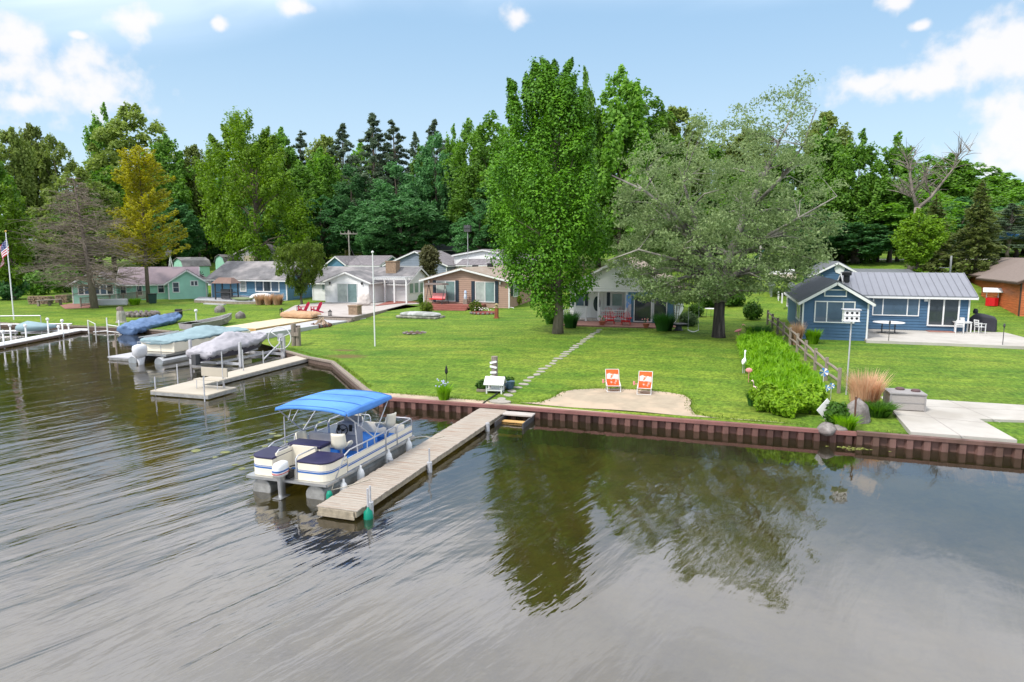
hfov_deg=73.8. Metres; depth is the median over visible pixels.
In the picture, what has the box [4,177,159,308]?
dead spruce
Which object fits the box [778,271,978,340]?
blue house
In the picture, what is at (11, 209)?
broadleaf tree
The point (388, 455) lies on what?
boat fender
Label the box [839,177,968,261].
broadleaf tree
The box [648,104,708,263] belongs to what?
broadleaf tree
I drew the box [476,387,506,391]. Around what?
bed edging
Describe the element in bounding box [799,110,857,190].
broadleaf tree
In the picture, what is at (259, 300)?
dry grass
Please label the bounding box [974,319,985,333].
dining chair
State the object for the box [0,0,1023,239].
sky
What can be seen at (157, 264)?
shrub
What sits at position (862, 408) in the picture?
boulder
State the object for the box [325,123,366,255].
pine tree
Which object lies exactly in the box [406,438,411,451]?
boat fender
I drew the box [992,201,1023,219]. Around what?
broadleaf tree
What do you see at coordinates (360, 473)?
boat fender
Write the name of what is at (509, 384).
flower pot
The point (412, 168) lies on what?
broadleaf tree
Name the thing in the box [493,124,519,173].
broadleaf tree
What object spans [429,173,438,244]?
broadleaf tree
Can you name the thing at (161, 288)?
window
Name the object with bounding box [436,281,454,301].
sliding door
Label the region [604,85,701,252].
broadleaf tree
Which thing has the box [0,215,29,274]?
broadleaf tree
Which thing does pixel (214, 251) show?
broadleaf tree
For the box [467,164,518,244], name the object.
broadleaf tree
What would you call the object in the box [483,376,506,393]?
well house
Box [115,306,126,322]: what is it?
carved stump
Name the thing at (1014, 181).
broadleaf tree
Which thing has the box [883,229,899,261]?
broadleaf tree
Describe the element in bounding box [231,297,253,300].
kayak
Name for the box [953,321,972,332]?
patio table
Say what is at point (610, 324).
brick patio
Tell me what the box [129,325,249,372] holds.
covered pontoon
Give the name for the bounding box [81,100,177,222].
broadleaf tree
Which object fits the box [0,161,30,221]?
broadleaf tree
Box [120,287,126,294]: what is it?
window
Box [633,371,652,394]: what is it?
beach chair
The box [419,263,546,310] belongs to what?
tan house
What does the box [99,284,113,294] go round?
window
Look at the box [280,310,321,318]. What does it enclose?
covered stack
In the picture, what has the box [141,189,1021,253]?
woods
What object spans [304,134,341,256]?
broadleaf tree
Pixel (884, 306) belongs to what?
window
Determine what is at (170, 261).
satellite dish
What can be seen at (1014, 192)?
broadleaf tree
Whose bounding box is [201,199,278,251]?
broadleaf tree
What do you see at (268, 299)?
dry grass
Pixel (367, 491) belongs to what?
dock pole
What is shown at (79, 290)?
window
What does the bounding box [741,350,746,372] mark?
heron ornament
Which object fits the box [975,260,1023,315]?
log house
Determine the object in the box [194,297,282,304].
terrace
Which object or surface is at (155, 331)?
timber seawall
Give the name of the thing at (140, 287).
door
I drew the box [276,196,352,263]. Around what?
broadleaf tree
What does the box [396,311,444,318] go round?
overturned raft
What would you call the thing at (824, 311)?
window
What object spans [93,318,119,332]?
swim ladder
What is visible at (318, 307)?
adirondack chair
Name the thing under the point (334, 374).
timber seawall
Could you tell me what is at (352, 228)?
broadleaf tree
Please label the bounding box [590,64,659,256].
broadleaf tree
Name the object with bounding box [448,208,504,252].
broadleaf tree
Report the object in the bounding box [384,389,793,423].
beach sand
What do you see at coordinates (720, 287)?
poplar tree
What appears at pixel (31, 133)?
broadleaf tree
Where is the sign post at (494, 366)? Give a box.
[490,356,497,375]
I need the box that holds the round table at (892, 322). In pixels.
[872,321,904,333]
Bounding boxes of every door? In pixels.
[136,286,142,295]
[244,256,254,260]
[337,283,357,302]
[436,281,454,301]
[475,282,494,302]
[590,292,602,317]
[633,297,652,321]
[926,299,960,326]
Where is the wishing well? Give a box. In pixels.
[983,288,1002,305]
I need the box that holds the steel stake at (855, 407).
[854,397,856,428]
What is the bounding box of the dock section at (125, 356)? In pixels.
[107,339,132,377]
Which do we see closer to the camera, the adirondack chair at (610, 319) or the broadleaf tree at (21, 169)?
the adirondack chair at (610, 319)
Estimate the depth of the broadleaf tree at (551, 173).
100.31 m
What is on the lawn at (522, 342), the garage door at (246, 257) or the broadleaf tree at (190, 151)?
the broadleaf tree at (190, 151)
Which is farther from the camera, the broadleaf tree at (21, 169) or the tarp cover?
the broadleaf tree at (21, 169)
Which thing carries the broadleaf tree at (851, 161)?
on the lawn at (522, 342)
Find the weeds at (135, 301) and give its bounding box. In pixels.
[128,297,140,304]
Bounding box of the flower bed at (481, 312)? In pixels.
[469,307,494,314]
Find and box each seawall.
[0,322,171,338]
[278,348,378,421]
[379,397,856,469]
[854,430,1023,485]
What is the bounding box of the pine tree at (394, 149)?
[367,119,414,248]
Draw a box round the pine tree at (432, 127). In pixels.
[414,118,452,179]
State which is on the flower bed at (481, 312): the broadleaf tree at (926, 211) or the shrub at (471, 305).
the shrub at (471, 305)
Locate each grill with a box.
[356,292,371,304]
[968,309,996,331]
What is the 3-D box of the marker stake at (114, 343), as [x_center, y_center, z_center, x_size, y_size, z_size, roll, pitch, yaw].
[-26.177,0.755,45.045,0.293,2.700,0.100,2,8,17]
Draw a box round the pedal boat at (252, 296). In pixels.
[249,293,270,300]
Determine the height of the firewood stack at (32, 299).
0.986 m
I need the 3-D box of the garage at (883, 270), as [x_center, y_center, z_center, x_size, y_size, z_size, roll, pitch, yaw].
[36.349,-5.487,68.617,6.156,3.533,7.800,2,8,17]
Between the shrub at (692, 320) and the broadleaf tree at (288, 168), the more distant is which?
the broadleaf tree at (288, 168)
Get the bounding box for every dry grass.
[254,293,264,304]
[263,293,272,304]
[271,293,283,304]
[787,320,806,344]
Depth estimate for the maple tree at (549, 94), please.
46.14 m
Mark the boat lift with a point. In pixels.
(280, 339)
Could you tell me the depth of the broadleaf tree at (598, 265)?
104.92 m
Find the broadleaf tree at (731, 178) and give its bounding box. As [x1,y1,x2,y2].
[687,169,821,264]
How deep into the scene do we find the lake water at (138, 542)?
18.18 m
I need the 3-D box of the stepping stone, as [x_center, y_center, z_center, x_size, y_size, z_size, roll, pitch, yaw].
[-0.510,2.581,28.994,0.966,0.090,0.614,2,8,17]
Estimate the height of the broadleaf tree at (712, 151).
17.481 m
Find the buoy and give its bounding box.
[363,507,372,526]
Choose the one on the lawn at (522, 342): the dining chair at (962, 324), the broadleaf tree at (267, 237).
the broadleaf tree at (267, 237)
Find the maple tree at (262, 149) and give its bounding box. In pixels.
[191,106,322,260]
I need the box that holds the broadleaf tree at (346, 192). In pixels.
[324,164,372,255]
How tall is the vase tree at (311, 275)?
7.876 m
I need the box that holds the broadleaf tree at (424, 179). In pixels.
[413,132,452,240]
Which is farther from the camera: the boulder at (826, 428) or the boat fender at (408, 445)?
the boulder at (826, 428)
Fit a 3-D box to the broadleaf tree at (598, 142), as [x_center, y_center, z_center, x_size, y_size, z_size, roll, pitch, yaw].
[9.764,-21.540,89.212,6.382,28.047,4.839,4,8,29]
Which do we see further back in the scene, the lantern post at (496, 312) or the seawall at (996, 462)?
the lantern post at (496, 312)
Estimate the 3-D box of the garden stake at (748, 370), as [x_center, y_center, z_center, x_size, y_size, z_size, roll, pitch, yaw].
[11.245,1.754,32.423,0.304,0.970,0.114,2,8,17]
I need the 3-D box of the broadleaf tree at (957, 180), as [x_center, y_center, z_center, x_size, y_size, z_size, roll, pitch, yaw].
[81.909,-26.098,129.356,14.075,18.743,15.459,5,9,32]
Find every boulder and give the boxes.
[214,305,224,312]
[235,311,245,318]
[817,422,836,435]
[835,424,847,430]
[847,398,870,423]
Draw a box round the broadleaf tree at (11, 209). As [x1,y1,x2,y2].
[0,183,37,299]
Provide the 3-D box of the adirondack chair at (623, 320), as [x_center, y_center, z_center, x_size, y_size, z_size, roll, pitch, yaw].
[8.810,-1.747,52.653,0.870,1.037,1.047,2,8,14]
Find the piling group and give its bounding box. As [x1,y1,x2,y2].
[289,323,300,345]
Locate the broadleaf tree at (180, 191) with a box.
[132,132,197,266]
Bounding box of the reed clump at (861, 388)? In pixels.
[839,367,891,402]
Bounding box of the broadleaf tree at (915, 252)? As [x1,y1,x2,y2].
[887,208,950,272]
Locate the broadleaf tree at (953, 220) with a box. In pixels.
[942,198,966,249]
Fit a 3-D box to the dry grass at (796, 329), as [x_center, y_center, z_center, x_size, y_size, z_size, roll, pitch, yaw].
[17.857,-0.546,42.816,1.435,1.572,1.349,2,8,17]
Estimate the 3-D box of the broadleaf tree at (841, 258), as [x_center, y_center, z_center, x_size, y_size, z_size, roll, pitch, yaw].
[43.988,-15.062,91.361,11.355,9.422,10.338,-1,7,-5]
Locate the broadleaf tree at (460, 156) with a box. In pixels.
[440,117,489,239]
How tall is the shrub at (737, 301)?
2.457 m
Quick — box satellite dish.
[165,249,172,266]
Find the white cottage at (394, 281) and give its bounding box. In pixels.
[310,261,428,302]
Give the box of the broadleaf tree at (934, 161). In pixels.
[892,154,969,204]
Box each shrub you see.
[0,273,29,299]
[22,270,54,294]
[46,261,82,292]
[136,255,166,266]
[201,243,226,260]
[305,246,329,261]
[416,294,422,303]
[419,301,433,311]
[468,300,483,311]
[475,379,487,388]
[504,376,514,385]
[517,296,521,304]
[677,311,698,325]
[688,302,704,316]
[699,296,713,307]
[726,284,745,306]
[742,299,763,319]
[748,380,778,411]
[769,387,804,418]
[795,379,828,413]
[803,250,836,260]
[820,401,850,424]
[832,244,850,262]
[859,243,881,262]
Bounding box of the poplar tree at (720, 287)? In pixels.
[602,70,848,337]
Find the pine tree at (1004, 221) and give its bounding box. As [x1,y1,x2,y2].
[980,203,1023,257]
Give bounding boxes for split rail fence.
[766,310,841,393]
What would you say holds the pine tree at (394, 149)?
on the lawn at (522, 342)
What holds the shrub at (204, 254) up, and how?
on the lawn at (522, 342)
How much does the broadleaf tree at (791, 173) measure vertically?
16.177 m
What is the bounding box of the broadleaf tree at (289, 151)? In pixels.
[257,126,299,205]
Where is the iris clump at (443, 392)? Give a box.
[434,378,454,399]
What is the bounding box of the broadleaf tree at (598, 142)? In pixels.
[571,65,608,275]
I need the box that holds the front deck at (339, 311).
[281,301,418,322]
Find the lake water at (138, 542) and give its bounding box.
[0,346,1023,681]
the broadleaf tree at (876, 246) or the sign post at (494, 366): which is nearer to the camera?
the sign post at (494, 366)
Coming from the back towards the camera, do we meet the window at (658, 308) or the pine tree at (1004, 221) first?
the pine tree at (1004, 221)
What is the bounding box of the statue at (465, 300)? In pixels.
[463,290,467,303]
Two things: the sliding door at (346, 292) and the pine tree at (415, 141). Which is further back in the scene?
the pine tree at (415, 141)
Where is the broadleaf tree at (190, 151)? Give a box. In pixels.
[176,144,210,256]
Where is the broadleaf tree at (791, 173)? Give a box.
[747,145,828,240]
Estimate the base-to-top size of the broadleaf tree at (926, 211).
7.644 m
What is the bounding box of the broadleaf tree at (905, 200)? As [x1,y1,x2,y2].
[868,131,927,262]
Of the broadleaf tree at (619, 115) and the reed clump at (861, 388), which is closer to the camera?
the reed clump at (861, 388)
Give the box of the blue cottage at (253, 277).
[204,261,311,300]
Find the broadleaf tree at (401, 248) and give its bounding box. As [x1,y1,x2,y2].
[351,187,457,256]
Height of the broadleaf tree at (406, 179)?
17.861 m
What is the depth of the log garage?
68.95 m
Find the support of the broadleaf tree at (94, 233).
on the lawn at (522, 342)
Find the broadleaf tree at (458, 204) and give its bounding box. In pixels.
[443,156,496,241]
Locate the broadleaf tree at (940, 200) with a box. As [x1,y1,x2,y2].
[924,194,958,224]
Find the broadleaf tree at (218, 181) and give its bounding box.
[211,163,238,229]
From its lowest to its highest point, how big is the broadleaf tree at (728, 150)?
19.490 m
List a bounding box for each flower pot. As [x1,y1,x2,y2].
[505,380,514,388]
[598,315,606,324]
[642,318,650,327]
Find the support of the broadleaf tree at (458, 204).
on the lawn at (522, 342)
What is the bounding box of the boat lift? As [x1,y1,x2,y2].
[188,327,290,386]
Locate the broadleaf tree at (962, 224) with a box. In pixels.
[941,196,1006,256]
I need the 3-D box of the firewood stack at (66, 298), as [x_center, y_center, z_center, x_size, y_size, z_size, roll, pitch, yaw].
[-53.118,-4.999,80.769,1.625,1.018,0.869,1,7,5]
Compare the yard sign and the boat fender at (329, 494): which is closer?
the boat fender at (329, 494)
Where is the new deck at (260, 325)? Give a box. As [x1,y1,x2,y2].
[225,318,317,331]
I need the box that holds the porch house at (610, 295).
[563,257,686,322]
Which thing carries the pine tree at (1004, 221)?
on the lawn at (522, 342)
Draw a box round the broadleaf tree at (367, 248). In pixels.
[357,223,387,254]
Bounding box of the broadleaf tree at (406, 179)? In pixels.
[368,161,435,257]
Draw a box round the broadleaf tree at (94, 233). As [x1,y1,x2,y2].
[75,200,105,270]
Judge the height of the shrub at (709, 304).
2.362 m
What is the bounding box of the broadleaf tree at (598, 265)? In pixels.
[582,173,622,267]
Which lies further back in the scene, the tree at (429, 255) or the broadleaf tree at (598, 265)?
the broadleaf tree at (598, 265)
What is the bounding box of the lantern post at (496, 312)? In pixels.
[494,303,498,318]
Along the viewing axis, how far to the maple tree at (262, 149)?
109.88 m
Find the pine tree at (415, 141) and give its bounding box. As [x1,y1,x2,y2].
[404,131,421,242]
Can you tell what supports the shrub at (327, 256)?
on the lawn at (522, 342)
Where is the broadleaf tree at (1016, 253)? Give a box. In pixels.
[964,205,1023,257]
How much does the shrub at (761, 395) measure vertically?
1.396 m
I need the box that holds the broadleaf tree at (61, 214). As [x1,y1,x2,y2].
[45,201,93,272]
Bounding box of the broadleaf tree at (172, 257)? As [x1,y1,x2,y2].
[149,225,202,266]
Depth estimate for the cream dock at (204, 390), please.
33.59 m
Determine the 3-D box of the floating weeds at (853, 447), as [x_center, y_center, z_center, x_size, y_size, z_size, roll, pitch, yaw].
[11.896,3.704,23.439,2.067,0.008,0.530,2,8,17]
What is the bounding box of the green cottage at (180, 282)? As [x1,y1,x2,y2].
[66,266,210,303]
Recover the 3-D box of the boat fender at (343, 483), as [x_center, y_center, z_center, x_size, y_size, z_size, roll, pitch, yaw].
[-4.696,4.170,19.058,0.220,0.660,0.209,2,8,17]
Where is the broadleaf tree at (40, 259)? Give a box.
[11,226,70,273]
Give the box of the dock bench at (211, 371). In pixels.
[193,367,227,389]
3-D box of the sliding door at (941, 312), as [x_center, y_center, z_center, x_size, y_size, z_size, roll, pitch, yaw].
[30.448,-2.028,48.168,1.967,1.996,0.100,2,8,17]
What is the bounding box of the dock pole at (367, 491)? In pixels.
[366,488,368,506]
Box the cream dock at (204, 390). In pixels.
[150,350,307,431]
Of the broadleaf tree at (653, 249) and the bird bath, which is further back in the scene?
the broadleaf tree at (653, 249)
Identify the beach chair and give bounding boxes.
[602,369,620,391]
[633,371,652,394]
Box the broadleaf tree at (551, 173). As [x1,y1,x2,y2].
[531,122,571,261]
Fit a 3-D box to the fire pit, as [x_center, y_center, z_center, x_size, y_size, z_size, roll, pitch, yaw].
[-15.744,-1.537,56.400,1.811,0.897,1.644,2,8,17]
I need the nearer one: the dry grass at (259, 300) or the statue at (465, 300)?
the statue at (465, 300)
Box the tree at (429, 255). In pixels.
[418,244,441,275]
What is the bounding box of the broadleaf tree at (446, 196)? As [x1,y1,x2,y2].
[435,166,460,241]
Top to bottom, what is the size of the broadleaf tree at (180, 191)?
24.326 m
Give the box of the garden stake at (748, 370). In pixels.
[746,368,751,381]
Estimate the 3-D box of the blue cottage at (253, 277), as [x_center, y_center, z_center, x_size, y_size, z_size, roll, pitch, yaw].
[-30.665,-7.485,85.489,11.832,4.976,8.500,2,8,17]
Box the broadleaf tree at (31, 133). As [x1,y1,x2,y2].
[10,122,53,228]
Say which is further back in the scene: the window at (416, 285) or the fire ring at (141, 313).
the window at (416, 285)
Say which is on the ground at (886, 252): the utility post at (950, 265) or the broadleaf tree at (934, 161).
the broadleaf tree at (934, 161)
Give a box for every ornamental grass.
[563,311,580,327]
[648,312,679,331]
[742,324,777,332]
[743,388,756,406]
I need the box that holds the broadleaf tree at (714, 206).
[647,197,750,266]
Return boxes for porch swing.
[424,283,448,304]
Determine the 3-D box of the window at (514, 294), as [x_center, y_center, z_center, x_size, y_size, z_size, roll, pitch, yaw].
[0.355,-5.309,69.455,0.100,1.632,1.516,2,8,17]
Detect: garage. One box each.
[235,244,304,260]
[326,255,396,266]
[382,250,455,275]
[451,249,541,269]
[804,261,857,279]
[854,269,913,272]
[965,257,1023,286]
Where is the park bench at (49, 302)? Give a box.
[37,299,61,305]
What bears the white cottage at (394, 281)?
on the lawn at (522, 342)
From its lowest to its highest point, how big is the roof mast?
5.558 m
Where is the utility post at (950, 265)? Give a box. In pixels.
[939,256,951,272]
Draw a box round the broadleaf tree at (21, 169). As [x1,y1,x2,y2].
[0,126,37,227]
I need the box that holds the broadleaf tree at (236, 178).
[228,149,254,215]
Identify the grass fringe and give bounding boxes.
[10,322,900,433]
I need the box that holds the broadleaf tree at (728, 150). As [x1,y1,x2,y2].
[716,127,775,258]
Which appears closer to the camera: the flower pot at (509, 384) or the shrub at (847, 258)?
the flower pot at (509, 384)
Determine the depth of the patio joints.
25.97 m
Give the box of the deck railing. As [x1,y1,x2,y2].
[79,291,145,306]
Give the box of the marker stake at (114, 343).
[112,332,118,372]
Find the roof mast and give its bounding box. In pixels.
[463,225,471,266]
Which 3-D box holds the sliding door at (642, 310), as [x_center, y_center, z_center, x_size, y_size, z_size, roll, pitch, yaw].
[10.421,-2.540,54.225,1.485,2.059,0.100,2,8,17]
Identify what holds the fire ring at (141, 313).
on the lawn at (522, 342)
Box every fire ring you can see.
[125,310,160,317]
[402,331,425,334]
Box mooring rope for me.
[332,436,443,489]
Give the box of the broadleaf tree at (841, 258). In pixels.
[811,194,889,262]
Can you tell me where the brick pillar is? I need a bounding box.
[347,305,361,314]
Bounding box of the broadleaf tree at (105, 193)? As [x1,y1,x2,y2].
[23,166,126,275]
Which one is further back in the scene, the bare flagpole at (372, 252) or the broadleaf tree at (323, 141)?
the broadleaf tree at (323, 141)
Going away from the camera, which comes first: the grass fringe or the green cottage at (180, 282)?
the grass fringe
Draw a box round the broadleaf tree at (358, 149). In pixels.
[342,142,384,254]
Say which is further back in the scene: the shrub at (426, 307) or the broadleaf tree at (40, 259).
the broadleaf tree at (40, 259)
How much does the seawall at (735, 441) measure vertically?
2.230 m
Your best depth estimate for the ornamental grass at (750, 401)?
27.99 m
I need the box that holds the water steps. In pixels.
[494,411,534,448]
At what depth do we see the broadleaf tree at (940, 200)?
109.25 m
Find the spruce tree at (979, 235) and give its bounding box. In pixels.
[940,179,1008,278]
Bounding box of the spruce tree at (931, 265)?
[902,194,963,272]
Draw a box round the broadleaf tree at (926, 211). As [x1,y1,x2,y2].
[923,208,956,248]
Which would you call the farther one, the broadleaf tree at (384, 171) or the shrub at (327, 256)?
the broadleaf tree at (384, 171)
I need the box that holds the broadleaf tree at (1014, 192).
[989,186,1023,253]
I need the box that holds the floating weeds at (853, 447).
[837,446,890,451]
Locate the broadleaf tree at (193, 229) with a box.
[149,197,205,261]
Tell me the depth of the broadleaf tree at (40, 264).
103.96 m
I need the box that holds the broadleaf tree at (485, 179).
[478,122,543,251]
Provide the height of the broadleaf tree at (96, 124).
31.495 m
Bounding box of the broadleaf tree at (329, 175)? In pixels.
[300,147,352,246]
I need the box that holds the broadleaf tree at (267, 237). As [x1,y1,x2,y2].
[251,209,306,247]
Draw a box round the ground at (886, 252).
[200,247,1020,254]
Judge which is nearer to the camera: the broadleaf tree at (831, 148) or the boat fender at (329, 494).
the boat fender at (329, 494)
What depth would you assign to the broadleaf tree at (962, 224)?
105.78 m
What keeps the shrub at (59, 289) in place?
on the lawn at (522, 342)
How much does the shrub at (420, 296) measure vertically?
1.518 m
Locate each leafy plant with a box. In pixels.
[804,328,822,343]
[828,414,863,430]
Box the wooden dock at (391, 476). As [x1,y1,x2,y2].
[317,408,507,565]
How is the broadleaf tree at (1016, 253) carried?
on the lawn at (522, 342)
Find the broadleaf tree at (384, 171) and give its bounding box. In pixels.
[368,152,401,198]
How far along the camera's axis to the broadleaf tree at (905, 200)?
88.77 m
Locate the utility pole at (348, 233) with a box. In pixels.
[340,230,356,255]
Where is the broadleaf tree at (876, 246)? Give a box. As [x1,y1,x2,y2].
[811,216,896,263]
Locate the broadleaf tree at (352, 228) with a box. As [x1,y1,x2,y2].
[336,199,381,252]
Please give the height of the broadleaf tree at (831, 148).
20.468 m
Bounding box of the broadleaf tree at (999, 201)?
[962,196,1021,252]
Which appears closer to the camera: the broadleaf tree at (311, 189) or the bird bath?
the bird bath
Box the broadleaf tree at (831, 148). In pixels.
[801,116,844,207]
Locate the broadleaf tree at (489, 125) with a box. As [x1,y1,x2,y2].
[439,110,532,214]
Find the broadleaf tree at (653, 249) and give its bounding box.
[609,191,681,262]
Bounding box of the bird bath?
[673,323,686,330]
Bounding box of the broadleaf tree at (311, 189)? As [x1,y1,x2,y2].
[276,161,326,242]
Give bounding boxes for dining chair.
[954,320,964,333]
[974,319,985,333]
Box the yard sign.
[817,398,829,421]
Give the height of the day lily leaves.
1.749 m
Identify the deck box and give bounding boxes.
[883,387,927,411]
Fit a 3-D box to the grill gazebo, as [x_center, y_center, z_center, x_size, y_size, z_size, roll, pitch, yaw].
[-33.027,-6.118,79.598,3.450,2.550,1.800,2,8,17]
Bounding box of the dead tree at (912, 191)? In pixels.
[888,131,977,269]
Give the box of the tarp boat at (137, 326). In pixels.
[117,309,190,334]
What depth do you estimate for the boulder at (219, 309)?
68.76 m
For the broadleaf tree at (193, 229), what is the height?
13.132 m
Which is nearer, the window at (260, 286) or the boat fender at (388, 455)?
the boat fender at (388, 455)
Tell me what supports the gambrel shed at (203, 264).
on the lawn at (522, 342)
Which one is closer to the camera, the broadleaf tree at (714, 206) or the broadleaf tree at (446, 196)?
the broadleaf tree at (714, 206)
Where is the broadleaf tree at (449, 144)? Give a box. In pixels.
[437,123,461,173]
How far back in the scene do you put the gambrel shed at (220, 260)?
114.84 m
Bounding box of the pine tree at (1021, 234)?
[996,226,1023,247]
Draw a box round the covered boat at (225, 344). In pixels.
[186,331,266,364]
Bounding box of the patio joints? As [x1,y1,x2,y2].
[898,399,1005,437]
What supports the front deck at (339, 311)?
on the lawn at (522, 342)
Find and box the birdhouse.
[841,308,861,394]
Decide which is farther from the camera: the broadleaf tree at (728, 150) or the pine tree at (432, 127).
the pine tree at (432, 127)
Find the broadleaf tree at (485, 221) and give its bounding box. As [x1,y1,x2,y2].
[479,195,529,251]
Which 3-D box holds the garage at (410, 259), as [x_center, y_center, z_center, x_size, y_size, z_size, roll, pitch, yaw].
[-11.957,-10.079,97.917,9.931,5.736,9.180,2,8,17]
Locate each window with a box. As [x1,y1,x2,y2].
[77,284,100,294]
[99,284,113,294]
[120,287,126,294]
[157,285,164,292]
[172,282,179,292]
[190,280,197,285]
[239,281,246,291]
[255,281,279,291]
[409,283,413,293]
[414,282,418,292]
[419,282,422,292]
[513,283,517,296]
[571,293,584,306]
[611,293,622,306]
[653,298,666,315]
[796,304,800,320]
[814,301,855,322]
[824,289,846,296]
[872,298,919,315]
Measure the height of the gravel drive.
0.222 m
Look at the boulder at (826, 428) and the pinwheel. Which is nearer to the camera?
the boulder at (826, 428)
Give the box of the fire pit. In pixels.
[313,317,331,327]
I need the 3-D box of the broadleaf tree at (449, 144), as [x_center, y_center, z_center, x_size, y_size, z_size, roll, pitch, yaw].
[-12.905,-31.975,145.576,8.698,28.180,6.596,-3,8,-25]
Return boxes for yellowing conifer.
[104,144,189,301]
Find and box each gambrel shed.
[172,257,210,276]
[214,254,238,268]
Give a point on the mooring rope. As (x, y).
(369, 479)
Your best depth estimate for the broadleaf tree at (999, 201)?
112.44 m
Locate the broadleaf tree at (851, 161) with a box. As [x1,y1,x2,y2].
[821,128,892,263]
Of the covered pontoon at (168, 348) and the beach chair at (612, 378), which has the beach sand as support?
the beach chair at (612, 378)
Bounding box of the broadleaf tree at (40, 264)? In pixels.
[34,253,77,272]
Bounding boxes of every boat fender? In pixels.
[326,490,332,499]
[340,479,347,490]
[357,465,364,480]
[385,449,391,463]
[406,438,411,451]
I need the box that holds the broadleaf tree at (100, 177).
[78,165,159,272]
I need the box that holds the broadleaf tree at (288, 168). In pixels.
[236,151,292,225]
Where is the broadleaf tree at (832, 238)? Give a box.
[760,199,845,257]
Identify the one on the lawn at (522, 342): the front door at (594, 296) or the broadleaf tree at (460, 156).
the broadleaf tree at (460, 156)
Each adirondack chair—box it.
[298,302,309,310]
[311,302,322,312]
[605,311,615,324]
[614,308,624,319]
[620,312,631,323]
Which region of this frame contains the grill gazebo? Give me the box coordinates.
[212,277,240,299]
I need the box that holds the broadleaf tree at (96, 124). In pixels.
[81,102,132,263]
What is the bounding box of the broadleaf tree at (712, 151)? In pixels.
[691,140,754,235]
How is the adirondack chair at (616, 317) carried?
on the porch house at (610, 295)
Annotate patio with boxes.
[564,321,675,328]
[864,329,1023,348]
[881,396,1023,442]
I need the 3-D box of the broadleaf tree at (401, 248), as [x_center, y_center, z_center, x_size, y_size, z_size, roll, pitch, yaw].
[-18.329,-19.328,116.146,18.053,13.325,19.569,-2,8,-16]
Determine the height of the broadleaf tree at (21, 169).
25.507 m
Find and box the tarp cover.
[999,233,1018,237]
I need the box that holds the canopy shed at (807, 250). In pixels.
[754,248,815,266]
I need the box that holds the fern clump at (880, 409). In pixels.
[863,399,902,417]
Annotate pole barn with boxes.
[431,243,483,254]
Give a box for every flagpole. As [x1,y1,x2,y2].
[0,230,14,319]
[371,251,375,345]
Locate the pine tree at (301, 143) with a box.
[290,130,310,168]
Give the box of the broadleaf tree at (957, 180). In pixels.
[917,152,984,249]
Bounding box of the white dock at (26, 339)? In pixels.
[0,318,95,364]
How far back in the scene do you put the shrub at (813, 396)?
26.52 m
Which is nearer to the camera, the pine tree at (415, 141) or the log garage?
the log garage
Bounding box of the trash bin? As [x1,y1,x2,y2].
[148,293,156,303]
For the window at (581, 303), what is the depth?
57.92 m
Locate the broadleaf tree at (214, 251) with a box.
[193,212,243,259]
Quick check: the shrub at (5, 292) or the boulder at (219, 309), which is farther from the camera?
the shrub at (5, 292)
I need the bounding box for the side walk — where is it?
[250,318,365,344]
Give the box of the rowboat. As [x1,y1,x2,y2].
[178,313,231,329]
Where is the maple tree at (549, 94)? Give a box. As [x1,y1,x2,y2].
[484,56,611,333]
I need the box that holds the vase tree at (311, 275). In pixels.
[272,237,327,304]
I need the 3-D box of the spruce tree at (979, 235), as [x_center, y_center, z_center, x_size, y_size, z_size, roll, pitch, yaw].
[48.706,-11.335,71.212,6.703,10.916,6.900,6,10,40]
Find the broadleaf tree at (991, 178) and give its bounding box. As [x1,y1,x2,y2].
[929,162,1023,246]
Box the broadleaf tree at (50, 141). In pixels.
[30,133,98,229]
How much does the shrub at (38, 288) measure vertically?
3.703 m
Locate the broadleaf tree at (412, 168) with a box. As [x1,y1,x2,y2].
[408,143,435,246]
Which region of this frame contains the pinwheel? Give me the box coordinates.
[819,368,828,381]
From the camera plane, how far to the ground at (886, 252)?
145.69 m
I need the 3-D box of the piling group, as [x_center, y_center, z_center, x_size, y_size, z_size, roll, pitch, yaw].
[-14.667,-0.292,46.546,0.700,1.809,0.667,2,8,17]
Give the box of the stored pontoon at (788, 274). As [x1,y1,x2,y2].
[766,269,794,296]
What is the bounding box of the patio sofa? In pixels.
[97,298,127,305]
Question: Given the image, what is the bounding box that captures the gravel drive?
[60,303,89,308]
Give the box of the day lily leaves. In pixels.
[735,327,827,392]
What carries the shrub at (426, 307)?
on the lawn at (522, 342)
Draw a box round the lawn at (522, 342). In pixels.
[0,254,1023,443]
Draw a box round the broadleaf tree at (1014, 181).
[985,173,1023,252]
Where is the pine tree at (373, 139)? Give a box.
[346,112,399,205]
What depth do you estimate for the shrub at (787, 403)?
26.12 m
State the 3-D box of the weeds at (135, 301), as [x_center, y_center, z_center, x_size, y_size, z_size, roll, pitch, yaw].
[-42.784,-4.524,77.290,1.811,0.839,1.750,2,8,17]
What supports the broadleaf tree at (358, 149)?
on the lawn at (522, 342)
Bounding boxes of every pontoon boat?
[0,315,87,332]
[246,389,414,511]
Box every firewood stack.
[27,296,53,303]
[55,294,71,302]
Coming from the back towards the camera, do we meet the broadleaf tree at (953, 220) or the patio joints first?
the broadleaf tree at (953, 220)
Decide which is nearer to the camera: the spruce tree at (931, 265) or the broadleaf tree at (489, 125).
the spruce tree at (931, 265)
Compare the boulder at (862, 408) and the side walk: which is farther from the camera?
the side walk

